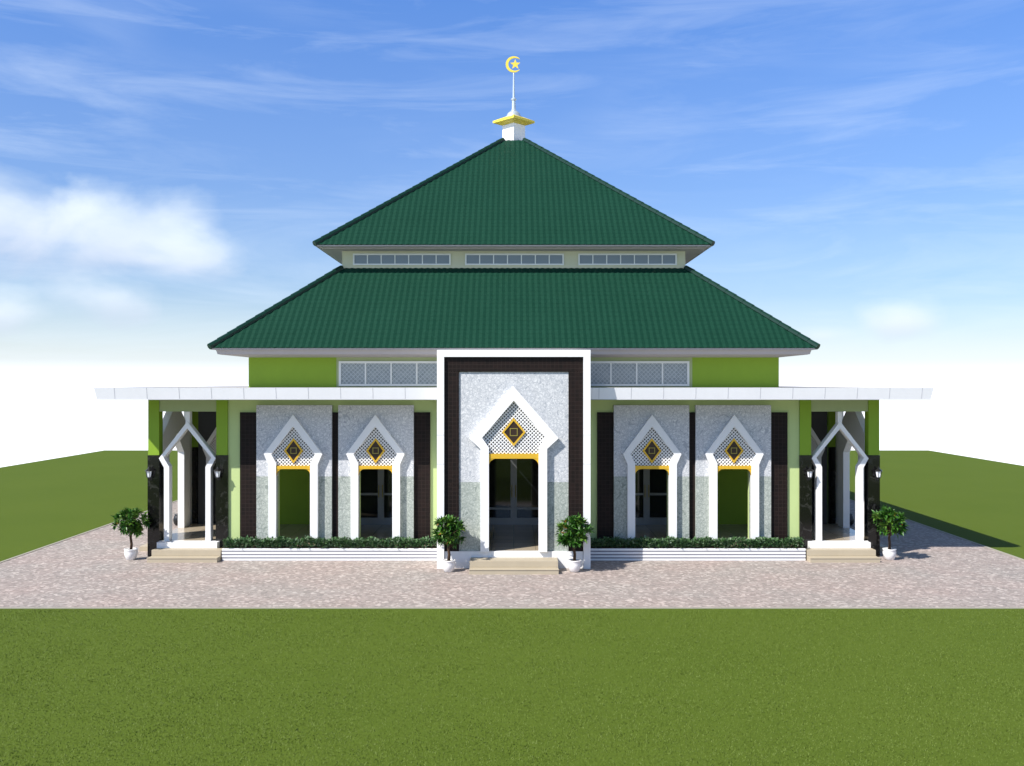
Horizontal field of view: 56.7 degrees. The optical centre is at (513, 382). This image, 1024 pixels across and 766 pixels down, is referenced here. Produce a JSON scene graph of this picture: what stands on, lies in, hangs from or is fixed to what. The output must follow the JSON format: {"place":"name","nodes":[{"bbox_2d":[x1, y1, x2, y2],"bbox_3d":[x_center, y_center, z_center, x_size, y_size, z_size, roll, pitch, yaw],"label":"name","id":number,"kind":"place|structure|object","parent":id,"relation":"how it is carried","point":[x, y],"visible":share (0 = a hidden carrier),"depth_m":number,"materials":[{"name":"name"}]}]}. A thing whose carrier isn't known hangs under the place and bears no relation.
{"place":"outdoors","nodes":[
{"label":"outdoors","id":0,"kind":"place"},
{"bbox_2d":[173,513,177,525],"bbox_3d":[-11.750,4.784,33.200,0.340,0.400,0.335,0,0,0],"label":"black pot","id":1,"kind":"object","parent":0,"point":[175,519],"visible":0.42,"depth_m":33.07,"materials":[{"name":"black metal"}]},
{"bbox_2d":[0,450,1023,765],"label":"lawn","id":2,"kind":"structure","parent":0,"point":[48,502],"depth_m":16.32,"materials":[{"name":"green plant"}]},
{"bbox_2d":[0,500,1023,606],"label":"paving","id":3,"kind":"structure","parent":0,"point":[927,567],"depth_m":23.68,"materials":[{"name":"grey stone"}]},
{"bbox_2d":[110,507,150,559],"bbox_3d":[-10.784,4.223,26.719,1.126,1.522,1.157,0,0,0],"label":"potted tree","id":4,"kind":"object","parent":3,"relation":"on","point":[130,524],"visible":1,"depth_m":26.60,"materials":[{"name":"green plant"}]},
{"bbox_2d":[222,546,436,560],"bbox_3d":[-5.130,4.815,26.777,6.120,0.370,0.355,0,0,0],"label":"planter","id":5,"kind":"object","parent":3,"relation":"on","point":[313,553],"visible":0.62,"depth_m":26.60,"materials":[{"name":"white paint"}]},
{"bbox_2d":[222,535,436,547],"bbox_3d":[-5.131,4.474,26.764,6.192,0.349,0.537,0,0,0],"label":"hedge","id":6,"kind":"object","parent":5,"relation":"on","point":[370,541],"visible":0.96,"depth_m":26.66,"materials":[{"name":"green plant"}]},
{"bbox_2d":[430,514,466,571],"bbox_3d":[-1.714,4.220,25.059,1.033,1.528,1.150,0,0,0],"label":"potted tree","id":7,"kind":"object","parent":3,"relation":"on","point":[447,535],"visible":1,"depth_m":24.93,"materials":[{"name":"green plant"}]},
{"bbox_2d":[0,499,1023,608],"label":"kerb","id":8,"kind":"structure","parent":3,"relation":"on","point":[512,607],"depth_m":21.04,"materials":[{"name":"grey concrete"}]},
{"bbox_2d":[94,56,933,574],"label":"mosque","id":9,"kind":"structure","parent":3,"relation":"on","point":[512,346],"depth_m":29.43,"materials":[{"name":"green tile"}]},
{"bbox_2d":[145,467,152,479],"bbox_3d":[-10.410,2.590,27.066,0.230,0.400,0.240,0,0,0],"label":"wall lantern","id":10,"kind":"object","parent":9,"relation":"attached to","point":[149,473],"depth_m":27.01,"materials":[{"name":"white glass"}]},
{"bbox_2d":[214,467,220,479],"bbox_3d":[-8.450,2.590,27.066,0.230,0.400,0.240,0,0,0],"label":"wall lantern","id":11,"kind":"object","parent":9,"relation":"attached to","point":[217,471],"depth_m":27.01,"materials":[{"name":"white glass"}]},
{"bbox_2d":[361,469,391,524],"bbox_3d":[-4.250,3.315,30.319,1.900,2.430,0.155,0,0,0],"label":"window","id":12,"kind":"structure","parent":9,"relation":"in","point":[376,484],"depth_m":30.36,"materials":[{"name":"black glass"}]},
{"bbox_2d":[339,361,436,385],"bbox_3d":[-3.925,-0.300,30.353,3.350,0.800,0.050,0,0,0],"label":"window","id":13,"kind":"structure","parent":9,"relation":"in","point":[351,373],"depth_m":30.36,"materials":[{"name":"grey glass"}]},
{"bbox_2d":[353,254,450,264],"bbox_3d":[-3.885,-4.290,32.912,3.390,0.400,0.050,0,0,0],"label":"window","id":14,"kind":"structure","parent":9,"relation":"in","point":[358,259],"depth_m":32.92,"materials":[{"name":"grey glass"}]},
{"bbox_2d":[489,459,537,524],"bbox_3d":[0.000,3.315,30.319,2.100,2.430,0.155,0,0,0],"label":"door","id":15,"kind":"structure","parent":9,"relation":"in","point":[513,483],"depth_m":30.36,"materials":[{"name":"black glass"}]},
{"bbox_2d":[465,254,563,264],"bbox_3d":[0.025,-4.290,32.912,3.430,0.400,0.050,0,0,0],"label":"window","id":16,"kind":"structure","parent":9,"relation":"in","point":[470,259],"depth_m":32.92,"materials":[{"name":"grey glass"}]},
{"bbox_2d":[578,254,676,264],"bbox_3d":[3.950,-4.290,32.912,3.420,0.400,0.050,0,0,0],"label":"window","id":17,"kind":"structure","parent":9,"relation":"in","point":[583,259],"depth_m":32.92,"materials":[{"name":"grey glass"}]},
{"bbox_2d":[591,361,688,385],"bbox_3d":[3.935,-0.300,30.353,3.370,0.800,0.050,0,0,0],"label":"window","id":18,"kind":"structure","parent":9,"relation":"in","point":[603,373],"depth_m":30.36,"materials":[{"name":"grey glass"}]},
{"bbox_2d":[635,469,666,524],"bbox_3d":[4.250,3.315,30.319,1.900,2.430,0.155,0,0,0],"label":"door","id":19,"kind":"structure","parent":9,"relation":"in","point":[650,484],"depth_m":30.36,"materials":[{"name":"black glass"}]},
{"bbox_2d":[806,467,813,479],"bbox_3d":[8.450,2.590,27.066,0.230,0.400,0.240,0,0,0],"label":"wall lantern","id":20,"kind":"object","parent":9,"relation":"attached to","point":[809,473],"depth_m":27.00,"materials":[{"name":"white glass"}]},
{"bbox_2d":[875,467,881,479],"bbox_3d":[10.410,2.590,27.066,0.230,0.400,0.240,0,0,0],"label":"wall lantern","id":21,"kind":"object","parent":9,"relation":"attached to","point":[878,471],"depth_m":27.01,"materials":[{"name":"white glass"}]},
{"bbox_2d":[554,512,595,571],"bbox_3d":[1.622,4.200,25.069,1.142,1.569,1.113,0,0,0],"label":"potted tree","id":22,"kind":"object","parent":3,"relation":"on","point":[574,535],"visible":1,"depth_m":24.90,"materials":[{"name":"green plant"}]},
{"bbox_2d":[591,546,805,560],"bbox_3d":[5.130,4.815,26.777,6.120,0.370,0.355,0,0,0],"label":"planter","id":23,"kind":"object","parent":3,"relation":"on","point":[700,553],"visible":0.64,"depth_m":26.60,"materials":[{"name":"white paint"}]},
{"bbox_2d":[591,535,804,547],"bbox_3d":[5.129,4.471,26.765,6.183,0.354,0.533,0,0,0],"label":"hedge","id":24,"kind":"object","parent":23,"relation":"on","point":[673,542],"visible":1,"depth_m":26.67,"materials":[{"name":"green plant"}]},
{"bbox_2d":[871,505,909,559],"bbox_3d":[10.635,4.205,26.753,1.045,1.558,1.118,0,0,28],"label":"potted tree","id":25,"kind":"object","parent":3,"relation":"on","point":[889,524],"visible":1,"depth_m":26.61,"materials":[{"name":"green plant"}]},
{"bbox_2d":[0,385,1023,466],"bbox_3d":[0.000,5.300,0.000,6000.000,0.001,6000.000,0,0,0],"label":"ground","id":26,"kind":"structure","parent":0,"point":[48,422],"depth_m":127.21,"materials":[{"name":"white"}]},
{"bbox_2d":[0,0,1023,384],"label":"sky","id":27,"kind":"structure","parent":0,"point":[171,171],"materials":[{"name":"blue"}]},
{"bbox_2d":[850,514,853,525],"bbox_3d":[11.750,4.784,33.200,0.340,0.400,0.335,0,0,0],"label":"black pot","id":28,"kind":"object","parent":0,"point":[851,519],"visible":0.41,"depth_m":33.07,"materials":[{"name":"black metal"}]}
]}

